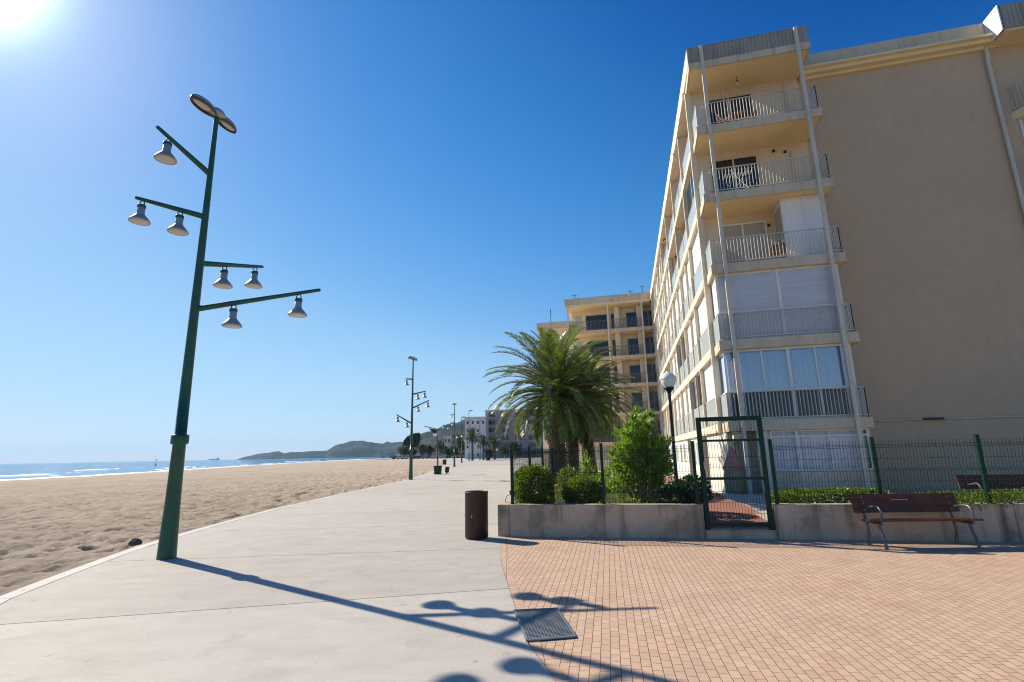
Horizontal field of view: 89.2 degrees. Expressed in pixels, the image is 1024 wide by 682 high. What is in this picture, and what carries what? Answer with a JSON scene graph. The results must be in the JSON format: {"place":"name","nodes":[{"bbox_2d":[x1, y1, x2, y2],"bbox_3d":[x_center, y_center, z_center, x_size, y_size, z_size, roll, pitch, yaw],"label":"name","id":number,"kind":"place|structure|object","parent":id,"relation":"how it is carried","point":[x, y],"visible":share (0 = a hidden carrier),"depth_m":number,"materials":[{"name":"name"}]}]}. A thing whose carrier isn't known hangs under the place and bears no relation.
{"place":"outdoors","nodes":[
{"label":"outdoors","id":0,"kind":"place"},
{"bbox_2d":[0,457,395,479],"bbox_3d":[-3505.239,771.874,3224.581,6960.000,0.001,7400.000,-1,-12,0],"label":"sea","id":1,"kind":"structure","parent":0,"point":[21,471],"depth_m":268.16,"materials":[{"name":"liquid"}]},
{"bbox_2d":[0,458,383,480],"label":"surf","id":2,"kind":"structure","parent":1,"relation":"on","point":[143,472],"depth_m":116.84,"materials":[{"name":"liquid"}]},
{"bbox_2d":[0,458,442,595],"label":"beach","id":3,"kind":"structure","parent":0,"point":[50,527],"depth_m":22.92,"materials":[{"name":"beige sand"}]},
{"bbox_2d":[128,538,141,545],"bbox_3d":[-7.846,4.206,10.838,0.269,0.175,0.160,-1,-12,0],"label":"stone","id":4,"kind":"object","parent":3,"relation":"on","point":[134,541],"visible":0.85,"depth_m":10.80,"materials":[{"name":"grey stone"}]},
{"bbox_2d":[236,441,402,459],"bbox_3d":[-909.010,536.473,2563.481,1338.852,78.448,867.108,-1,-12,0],"label":"headland","id":5,"kind":"structure","parent":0,"point":[357,449],"depth_m":2257.03,"materials":[{"name":"green plant"}]},
{"bbox_2d":[0,457,717,681],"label":"promenade","id":6,"kind":"structure","parent":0,"point":[404,581],"depth_m":6.01,"materials":[{"name":"concrete"}]},
{"bbox_2d":[128,94,320,559],"bbox_3d":[-5.623,-0.536,9.964,2.205,8.790,2.928,-11,-15,37],"label":"street lamp","id":7,"kind":"object","parent":6,"relation":"on","point":[169,529],"visible":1,"depth_m":9.92,"materials":[{"name":"green metal"}]},
{"bbox_2d":[395,356,429,479],"bbox_3d":[-7.233,5.444,37.399,2.531,8.790,1.214,-1,-12,0],"label":"street lamp","id":8,"kind":"object","parent":6,"relation":"on","point":[411,441],"visible":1,"depth_m":37.51,"materials":[{"name":"green metal"}]},
{"bbox_2d":[424,426,441,473],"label":"panel lamp","id":9,"kind":"object","parent":6,"relation":"on","point":[437,469],"visible":0.94,"depth_m":45.76,"materials":[{"name":"green metal"}]},
{"bbox_2d":[443,403,462,466],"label":"street lamp","id":10,"kind":"object","parent":6,"relation":"on","point":[454,404],"visible":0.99,"depth_m":72.72,"materials":[{"name":"green metal"}]},
{"bbox_2d":[456,438,464,454],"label":"tree","id":11,"kind":"object","parent":6,"relation":"on","point":[458,443],"visible":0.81,"depth_m":244.51,"materials":[{"name":"green plant"}]},
{"bbox_2d":[461,416,466,462],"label":"street lamp","id":12,"kind":"object","parent":6,"relation":"on","point":[461,437],"visible":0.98,"depth_m":106.16,"materials":[{"name":"metal"}]},
{"bbox_2d":[463,427,482,460],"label":"palm tree","id":13,"kind":"object","parent":6,"relation":"on","point":[471,436],"visible":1,"depth_m":142.01,"materials":[{"name":"green plant"}]},
{"bbox_2d":[465,490,487,539],"bbox_3d":[-0.720,3.519,10.537,0.480,0.915,0.480,-1,-12,0],"label":"litter bin","id":14,"kind":"object","parent":6,"relation":"on","point":[476,514],"visible":1,"depth_m":10.36,"materials":[{"name":"brown metal"}]},
{"bbox_2d":[465,416,488,458],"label":"block","id":15,"kind":"structure","parent":6,"relation":"on","point":[481,426],"depth_m":202.09,"materials":[{"name":"white paint"}]},
{"bbox_2d":[474,434,492,459],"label":"palm tree","id":16,"kind":"object","parent":6,"relation":"on","point":[483,442],"visible":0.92,"depth_m":151.63,"materials":[{"name":"green plant"}]},
{"bbox_2d":[484,448,493,455],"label":"tree","id":17,"kind":"object","parent":6,"relation":"on","point":[489,451],"visible":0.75,"depth_m":165.33,"materials":[{"name":"green plant"}]},
{"bbox_2d":[487,434,501,459],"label":"palm tree","id":18,"kind":"object","parent":6,"relation":"on","point":[495,443],"visible":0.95,"depth_m":154.40,"materials":[{"name":"green plant"}]},
{"bbox_2d":[498,444,509,458],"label":"tree","id":19,"kind":"object","parent":6,"relation":"on","point":[504,450],"visible":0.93,"depth_m":170.31,"materials":[{"name":"green plant"}]},
{"bbox_2d":[485,409,542,457],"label":"block","id":20,"kind":"structure","parent":6,"relation":"on","point":[511,436],"depth_m":210.96,"materials":[{"name":"white paint"}]},
{"bbox_2d":[508,441,521,459],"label":"tree","id":21,"kind":"object","parent":6,"relation":"on","point":[515,444],"visible":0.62,"depth_m":146.57,"materials":[{"name":"green plant"}]},
{"bbox_2d":[498,484,705,538],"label":"planter wall","id":22,"kind":"structure","parent":6,"relation":"on","point":[677,520],"depth_m":10.30,"materials":[{"name":"concrete"}]},
{"bbox_2d":[513,446,565,501],"bbox_3d":[1.115,3.884,15.941,0.064,1.220,9.983,-4,-13,12],"label":"fence","id":23,"kind":"object","parent":22,"relation":"on","point":[542,460],"visible":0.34,"depth_m":14.57,"materials":[{"name":"green metal"}]},
{"bbox_2d":[510,441,699,503],"bbox_3d":[1.806,2.699,10.597,3.748,1.205,0.068,-4,-12,11],"label":"fence","id":24,"kind":"object","parent":22,"relation":"on","point":[602,472],"visible":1,"depth_m":10.55,"materials":[{"name":"green metal"}]},
{"bbox_2d":[650,1,1023,494],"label":"apartment block","id":25,"kind":"structure","parent":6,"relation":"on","point":[881,196],"depth_m":18.50,"materials":[{"name":"paint"}]},
{"bbox_2d":[665,267,669,295],"bbox_3d":[10.346,-3.439,34.093,0.050,2.436,4.472,-4,-12,12],"label":"roller shutter","id":26,"kind":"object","parent":25,"relation":"in","point":[668,267],"depth_m":35.45,"materials":[{"name":"white paint"}]},
{"bbox_2d":[668,310,673,336],"bbox_3d":[10.400,-0.752,33.511,0.050,2.436,4.472,-4,-12,12],"label":"roller shutter","id":27,"kind":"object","parent":25,"relation":"in","point":[671,310],"depth_m":34.90,"materials":[{"name":"white paint"}]},
{"bbox_2d":[672,351,677,374],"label":"window frame","id":28,"kind":"structure","parent":25,"relation":"in","point":[675,351],"depth_m":34.22,"materials":[{"name":"white paint"}]},
{"bbox_2d":[674,285,681,321],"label":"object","id":29,"kind":"structure","parent":25,"relation":"in","point":[676,307],"depth_m":30.32,"materials":[{"name":"white paint"}]},
{"bbox_2d":[675,395,681,435],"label":"window frame","id":30,"kind":"structure","parent":25,"relation":"in","point":[679,395],"depth_m":33.69,"materials":[{"name":"white paint"}]},
{"bbox_2d":[678,335,685,367],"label":"window frame","id":31,"kind":"structure","parent":25,"relation":"in","point":[680,352],"depth_m":29.73,"materials":[{"name":"white paint"}]},
{"bbox_2d":[682,257,690,300],"bbox_3d":[8.539,-2.549,25.047,0.050,2.436,3.972,-4,-12,12],"label":"roller shutter","id":32,"kind":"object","parent":25,"relation":"in","point":[687,264],"depth_m":26.01,"materials":[{"name":"white paint"}]},
{"bbox_2d":[683,385,691,432],"bbox_3d":[9.550,3.698,27.994,0.050,2.436,4.372,-4,-12,12],"label":"window frame","id":33,"kind":"structure","parent":25,"relation":"in","point":[684,396],"depth_m":29.15,"materials":[{"name":"white paint"}]},
{"bbox_2d":[686,167,693,216],"bbox_3d":[7.719,-5.976,22.149,0.050,2.436,3.052,-4,-12,12],"label":"window frame","id":34,"kind":"structure","parent":25,"relation":"in","point":[690,188],"depth_m":22.76,"materials":[{"name":"white paint"}]},
{"bbox_2d":[687,315,696,353],"bbox_3d":[8.592,0.138,24.465,0.050,2.436,3.972,-4,-12,12],"label":"window frame","id":35,"kind":"structure","parent":25,"relation":"in","point":[693,320],"depth_m":25.48,"materials":[{"name":"white paint"}]},
{"bbox_2d":[691,229,700,274],"bbox_3d":[7.773,-3.289,21.566,0.050,2.436,3.052,-4,-12,12],"label":"roller shutter","id":36,"kind":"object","parent":25,"relation":"in","point":[696,256],"depth_m":22.16,"materials":[{"name":"white paint"}]},
{"bbox_2d":[692,373,704,427],"bbox_3d":[8.646,2.825,23.882,0.050,2.436,3.972,-4,-12,12],"label":"window frame","id":37,"kind":"structure","parent":25,"relation":"in","point":[698,377],"depth_m":24.85,"materials":[{"name":"white paint"}]},
{"bbox_2d":[697,294,707,336],"bbox_3d":[7.827,-0.602,20.984,0.050,2.436,3.052,-4,-12,12],"label":"roller shutter","id":38,"kind":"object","parent":25,"relation":"in","point":[702,315],"depth_m":21.55,"materials":[{"name":"white paint"}]},
{"bbox_2d":[703,362,717,425],"bbox_3d":[7.881,2.085,20.401,0.050,2.436,3.052,-4,-12,12],"label":"window frame","id":39,"kind":"structure","parent":25,"relation":"in","point":[708,374],"depth_m":20.97,"materials":[{"name":"white paint"}]},
{"bbox_2d":[716,114,733,122],"bbox_3d":[8.262,-8.440,20.058,0.430,0.874,0.573,6,-14,-29],"label":"folding chair","id":40,"kind":"object","parent":25,"relation":"on","point":[717,117],"visible":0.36,"depth_m":20.11,"materials":[{"name":"white wood"}]},
{"bbox_2d":[704,92,753,124],"bbox_3d":[8.827,-8.920,20.970,1.800,2.150,0.047,-4,-13,14],"label":"balcony door","id":41,"kind":"structure","parent":25,"relation":"in","point":[713,109],"depth_m":21.09,"materials":[{"name":"paint"}]},
{"bbox_2d":[709,154,760,192],"bbox_3d":[8.784,-6.226,20.411,1.800,2.150,0.047,-4,-13,14],"label":"balcony door","id":42,"kind":"structure","parent":25,"relation":"in","point":[748,159],"depth_m":20.49,"materials":[{"name":"paint"}]},
{"bbox_2d":[729,110,745,121],"bbox_3d":[8.700,-8.369,20.070,0.600,0.710,0.600,-4,-13,14],"label":"balcony table","id":43,"kind":"object","parent":25,"relation":"on","point":[734,115],"visible":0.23,"depth_m":19.99,"materials":[{"name":"orange wood"}]},
{"bbox_2d":[722,167,752,189],"bbox_3d":[8.485,-5.777,19.472,0.912,0.912,1.020,-4,-13,14],"label":"clothes rack","id":44,"kind":"object","parent":25,"relation":"on","point":[737,177],"visible":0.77,"depth_m":19.37,"materials":[{"name":"white paint"}]},
{"bbox_2d":[718,220,770,262],"bbox_3d":[8.887,-3.518,19.811,1.700,2.100,0.047,-4,-13,14],"label":"balcony door","id":45,"kind":"structure","parent":25,"relation":"in","point":[757,227],"depth_m":19.87,"materials":[{"name":"white paint"}]},
{"bbox_2d":[770,242,784,258],"bbox_3d":[9.499,-3.158,18.572,0.430,0.874,0.573,-11,-16,39],"label":"folding chair","id":46,"kind":"object","parent":25,"relation":"on","point":[777,248],"visible":0.57,"depth_m":18.66,"materials":[{"name":"orange wood"}]},
{"bbox_2d":[710,263,847,339],"bbox_3d":[9.307,-1.162,18.460,3.908,2.416,1.444,-4,-13,14],"label":"window frame","id":47,"kind":"structure","parent":25,"relation":"in","point":[806,286],"depth_m":17.82,"materials":[{"name":"white paint"}]},
{"bbox_2d":[718,343,861,421],"bbox_3d":[9.361,1.525,17.877,3.908,2.416,1.444,-4,-13,14],"label":"window frame","id":48,"kind":"structure","parent":25,"relation":"in","point":[813,368],"depth_m":17.29,"materials":[{"name":"white paint"}]},
{"bbox_2d":[769,428,873,487],"bbox_3d":[9.872,3.931,16.542,2.860,2.200,0.150,-4,-13,14],"label":"window frame","id":49,"kind":"structure","parent":25,"relation":"in","point":[819,437],"depth_m":16.67,"materials":[{"name":"white paint"}]},
{"bbox_2d":[1018,119,1023,139],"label":"window frame","id":50,"kind":"structure","parent":25,"relation":"in","point":[1021,121],"depth_m":18.35,"materials":[{"name":"white paint"}]},
{"bbox_2d":[395,419,464,455],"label":"hill","id":51,"kind":"structure","parent":0,"point":[428,438],"depth_m":1022.84,"materials":[{"name":"green plant"}]},
{"bbox_2d":[389,458,555,681],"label":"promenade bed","id":52,"kind":"object","parent":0,"point":[515,608],"visible":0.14,"depth_m":5.73,"materials":[{"name":"grey concrete"}]},
{"bbox_2d":[0,0,1023,463],"label":"sky","id":53,"kind":"structure","parent":0,"point":[446,175],"materials":[{"name":"blue"}]},
{"bbox_2d":[537,309,573,465],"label":"apartment block","id":54,"kind":"structure","parent":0,"point":[561,327],"depth_m":63.32,"materials":[{"name":"paint"}]},
{"bbox_2d":[564,286,660,469],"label":"apartment block","id":55,"kind":"structure","parent":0,"point":[619,322],"depth_m":51.95,"materials":[{"name":"paint"}]},
{"bbox_2d":[576,316,581,329],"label":"balcony door","id":56,"kind":"structure","parent":55,"relation":"in","point":[578,318],"depth_m":54.47,"materials":[{"name":"paint"}]},
{"bbox_2d":[585,314,607,330],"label":"balcony door","id":57,"kind":"structure","parent":55,"relation":"in","point":[602,317],"depth_m":54.00,"materials":[{"name":"paint"}]},
{"bbox_2d":[586,340,608,356],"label":"balcony door","id":58,"kind":"structure","parent":55,"relation":"in","point":[605,344],"depth_m":53.38,"materials":[{"name":"paint"}]},
{"bbox_2d":[592,426,613,441],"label":"balcony door","id":59,"kind":"structure","parent":55,"relation":"in","point":[598,438],"depth_m":51.44,"materials":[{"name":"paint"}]},
{"bbox_2d":[594,447,613,459],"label":"balcony door","id":60,"kind":"structure","parent":55,"relation":"in","point":[597,454],"depth_m":51.19,"materials":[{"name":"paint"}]},
{"bbox_2d":[610,313,613,328],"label":"balcony door","id":61,"kind":"structure","parent":55,"relation":"in","point":[611,314],"depth_m":53.66,"materials":[{"name":"paint"}]},
{"bbox_2d":[612,339,615,355],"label":"balcony door","id":62,"kind":"structure","parent":55,"relation":"in","point":[613,340],"depth_m":53.05,"materials":[{"name":"paint"}]},
{"bbox_2d":[625,310,649,327],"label":"balcony door","id":63,"kind":"structure","parent":55,"relation":"in","point":[629,315],"depth_m":53.08,"materials":[{"name":"paint"}]},
{"bbox_2d":[627,337,651,354],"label":"balcony door","id":64,"kind":"structure","parent":55,"relation":"in","point":[630,341],"depth_m":52.48,"materials":[{"name":"paint"}]},
{"bbox_2d":[629,364,653,382],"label":"balcony door","id":65,"kind":"structure","parent":55,"relation":"in","point":[635,369],"depth_m":51.87,"materials":[{"name":"paint"}]},
{"bbox_2d":[631,391,655,411],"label":"balcony door","id":66,"kind":"structure","parent":55,"relation":"in","point":[637,395],"depth_m":51.29,"materials":[{"name":"paint"}]},
{"bbox_2d":[647,310,651,325],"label":"balcony door","id":67,"kind":"structure","parent":55,"relation":"in","point":[649,311],"depth_m":52.70,"materials":[{"name":"paint"}]},
{"bbox_2d":[649,337,653,353],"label":"balcony door","id":68,"kind":"structure","parent":55,"relation":"in","point":[652,343],"depth_m":52.12,"materials":[{"name":"paint"}]},
{"bbox_2d":[651,364,656,381],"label":"balcony door","id":69,"kind":"structure","parent":55,"relation":"in","point":[654,370],"depth_m":51.54,"materials":[{"name":"paint"}]},
{"bbox_2d":[653,391,658,410],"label":"balcony door","id":70,"kind":"structure","parent":55,"relation":"in","point":[656,395],"depth_m":50.98,"materials":[{"name":"paint"}]},
{"bbox_2d":[656,419,660,434],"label":"balcony door","id":71,"kind":"structure","parent":55,"relation":"in","point":[658,420],"depth_m":50.46,"materials":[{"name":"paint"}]},
{"bbox_2d":[550,482,702,504],"bbox_3d":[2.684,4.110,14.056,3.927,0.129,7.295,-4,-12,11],"label":"grass","id":72,"kind":"structure","parent":0,"point":[606,499],"depth_m":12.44,"materials":[{"name":"green plant"}]},
{"bbox_2d":[514,463,555,503],"bbox_3d":[0.486,3.205,11.416,0.987,1.041,0.994,-1,-12,0],"label":"box hedge","id":73,"kind":"object","parent":72,"relation":"on","point":[534,485],"visible":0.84,"depth_m":11.14,"materials":[{"name":"green plant"}]},
{"bbox_2d":[482,323,633,484],"bbox_3d":[1.687,2.291,18.658,5.536,5.802,5.542,-1,-12,0],"label":"palm tree","id":74,"kind":"object","parent":72,"relation":"on","point":[554,370],"visible":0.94,"depth_m":18.06,"materials":[{"name":"green plant"}]},
{"bbox_2d":[555,464,577,490],"bbox_3d":[1.521,3.772,14.070,0.736,0.905,0.740,-1,-12,0],"label":"shrub","id":75,"kind":"object","parent":72,"relation":"on","point":[566,476],"visible":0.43,"depth_m":14.07,"materials":[{"name":"green plant"}]},
{"bbox_2d":[515,352,631,476],"bbox_3d":[2.249,2.959,20.251,4.578,5.150,4.325,3,-13,-18],"label":"palm tree","id":76,"kind":"object","parent":72,"relation":"on","point":[581,431],"visible":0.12,"depth_m":19.71,"materials":[{"name":"green plant"}]},
{"bbox_2d":[520,345,644,477],"bbox_3d":[2.741,2.931,20.708,5.101,5.379,4.856,-1,-12,0],"label":"palm tree","id":77,"kind":"object","parent":72,"relation":"on","point":[589,370],"visible":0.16,"depth_m":20.31,"materials":[{"name":"green plant"}]},
{"bbox_2d":[561,473,605,503],"bbox_3d":[1.554,3.304,11.362,1.013,0.833,0.997,-1,-12,0],"label":"round shrub","id":78,"kind":"object","parent":72,"relation":"on","point":[587,491],"visible":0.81,"depth_m":11.13,"materials":[{"name":"green plant"}]},
{"bbox_2d":[577,451,598,476],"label":"spiky shrub","id":79,"kind":"object","parent":72,"relation":"on","point":[588,461],"visible":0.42,"depth_m":12.64,"materials":[{"name":"green plant"}]},
{"bbox_2d":[594,466,630,493],"bbox_3d":[3.095,3.914,14.656,1.705,0.984,1.186,-1,-12,0],"label":"shrub","id":80,"kind":"object","parent":72,"relation":"on","point":[599,475],"visible":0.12,"depth_m":14.47,"materials":[{"name":"green plant"}]},
{"bbox_2d":[604,403,676,503],"bbox_3d":[2.858,2.535,11.671,1.632,2.248,1.651,-1,-12,0],"label":"tall bush","id":81,"kind":"object","parent":72,"relation":"on","point":[637,430],"visible":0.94,"depth_m":11.37,"materials":[{"name":"green plant"}]},
{"bbox_2d":[660,371,677,484],"bbox_3d":[4.673,2.611,15.120,0.476,3.520,0.476,-1,-12,0],"label":"globe lamp","id":82,"kind":"object","parent":72,"relation":"on","point":[668,380],"visible":0.88,"depth_m":15.24,"materials":[{"name":"black metal"}]},
{"bbox_2d":[650,485,699,503],"bbox_3d":[3.348,3.237,10.694,1.042,0.589,0.687,-1,-12,0],"label":"shrub","id":83,"kind":"object","parent":72,"relation":"on","point":[689,496],"visible":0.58,"depth_m":10.60,"materials":[{"name":"green plant"}]},
{"bbox_2d":[675,474,712,503],"bbox_3d":[4.132,3.440,11.825,0.865,0.868,0.866,9,-16,-39],"label":"shrub","id":84,"kind":"object","parent":72,"relation":"on","point":[688,484],"visible":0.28,"depth_m":11.74,"materials":[{"name":"green plant"}]},
{"bbox_2d":[664,477,768,530],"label":"garden path","id":85,"kind":"structure","parent":0,"point":[725,510],"depth_m":11.58,"materials":[{"name":"red brick"}]},
{"bbox_2d":[722,447,745,493],"bbox_3d":[7.430,4.430,17.436,0.670,1.740,0.660,-1,-12,0],"label":"covered parasol","id":86,"kind":"object","parent":85,"relation":"on","point":[732,462],"visible":0.55,"depth_m":17.21,"materials":[{"name":"beige fabric"}]},
{"bbox_2d":[506,537,1023,681],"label":"plaza paving","id":87,"kind":"structure","parent":0,"point":[694,610],"depth_m":5.51,"materials":[{"name":"brick"}]},
{"bbox_2d":[501,536,569,681],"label":"border course","id":88,"kind":"object","parent":87,"relation":"on","point":[551,665],"visible":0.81,"depth_m":4.68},
{"bbox_2d":[514,608,575,640],"bbox_3d":[0.305,2.782,5.128,0.474,0.016,0.939,0,-12,-7],"label":"drain grate","id":89,"kind":"object","parent":87,"relation":"on","point":[536,624],"visible":1,"depth_m":5.05,"materials":[{"name":"metal"}]},
{"bbox_2d":[695,416,774,529],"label":"garden gate","id":90,"kind":"structure","parent":87,"relation":"on","point":[764,478],"depth_m":10.09,"materials":[{"name":"green metal"}]},
{"bbox_2d":[705,528,777,538],"bbox_3d":[4.348,3.698,9.916,1.260,0.205,0.280,-4,-12,11],"label":"step","id":91,"kind":"object","parent":87,"relation":"on","point":[739,533],"visible":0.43,"depth_m":9.81,"materials":[{"name":"concrete"}]},
{"bbox_2d":[772,503,1023,541],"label":"planter wall","id":92,"kind":"structure","parent":87,"relation":"on","point":[830,521],"depth_m":9.31,"materials":[{"name":"concrete"}]},
{"bbox_2d":[767,434,1023,503],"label":"fence","id":93,"kind":"object","parent":92,"relation":"on","point":[980,456],"visible":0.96,"depth_m":9.59,"materials":[{"name":"green metal"}]},
{"bbox_2d":[849,493,983,549],"bbox_3d":[6.857,3.040,8.805,1.760,0.832,0.615,-2,-12,3],"label":"park bench","id":94,"kind":"object","parent":87,"relation":"on","point":[875,503],"visible":1,"depth_m":9.05,"materials":[{"name":"brown wood"}]},
{"bbox_2d":[717,493,1023,520],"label":"pale path","id":95,"kind":"structure","parent":0,"point":[742,498],"depth_m":14.11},
{"bbox_2d":[955,474,1023,501],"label":"park bench","id":96,"kind":"object","parent":95,"relation":"on","point":[993,481],"visible":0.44,"depth_m":11.80,"materials":[{"name":"brown wood"}]},
{"label":"verge","id":97,"kind":"structure","parent":0,"visible":0},
{"bbox_2d":[396,444,409,458],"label":"tree","id":98,"kind":"object","parent":97,"relation":"on","point":[403,450],"visible":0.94,"depth_m":292.49,"materials":[{"name":"green plant"}]},
{"bbox_2d":[402,433,420,447],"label":"pine tree","id":99,"kind":"object","parent":97,"relation":"on","point":[416,438],"visible":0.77,"depth_m":322.35,"materials":[{"name":"green plant"}]},
{"bbox_2d":[416,442,427,455],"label":"tree","id":100,"kind":"object","parent":97,"relation":"on","point":[422,447],"visible":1,"depth_m":283.04,"materials":[{"name":"green plant"}]},
{"bbox_2d":[426,444,433,455],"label":"tree","id":101,"kind":"object","parent":97,"relation":"on","point":[430,450],"visible":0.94,"depth_m":288.24,"materials":[{"name":"green plant"}]},
{"bbox_2d":[434,439,445,454],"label":"tree","id":102,"kind":"object","parent":97,"relation":"on","point":[443,446],"visible":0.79,"depth_m":274.05,"materials":[{"name":"green plant"}]},
{"bbox_2d":[443,436,450,455],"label":"block","id":103,"kind":"structure","parent":97,"relation":"on","point":[447,440],"depth_m":294.76,"materials":[{"name":"white paint"}]},
{"bbox_2d":[451,432,464,457],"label":"block","id":104,"kind":"structure","parent":97,"relation":"on","point":[452,439],"depth_m":284.81,"materials":[{"name":"white paint"}]},
{"label":"road","id":105,"kind":"structure","parent":0,"visible":0},
{"bbox_2d":[443,446,450,454],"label":"tree","id":106,"kind":"object","parent":105,"relation":"on","point":[447,450],"visible":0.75,"depth_m":267.50,"materials":[{"name":"green plant"}]},
{"bbox_2d":[449,445,458,455],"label":"tree","id":107,"kind":"object","parent":105,"relation":"on","point":[451,449],"visible":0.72,"depth_m":255.31,"materials":[{"name":"green plant"}]},
{"label":"ground","id":108,"kind":"structure","parent":0,"visible":0},
{"bbox_2d":[0,459,443,604],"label":"kerb","id":109,"kind":"structure","parent":108,"relation":"on","point":[4,598],"depth_m":8.87,"materials":[{"name":"concrete"}]},
{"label":"garden bed","id":110,"kind":"structure","parent":0,"visible":0},
{"bbox_2d":[765,487,892,503],"bbox_3d":[6.195,3.064,10.147,2.496,0.445,0.617,-1,-12,0],"label":"hedge","id":111,"kind":"object","parent":110,"relation":"on","point":[790,495],"visible":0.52,"depth_m":10.04,"materials":[{"name":"green plant"}]},
{"bbox_2d":[910,487,1023,510],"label":"hedge","id":112,"kind":"object","parent":110,"relation":"on","point":[970,495],"visible":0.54,"depth_m":9.24,"materials":[{"name":"green plant"}]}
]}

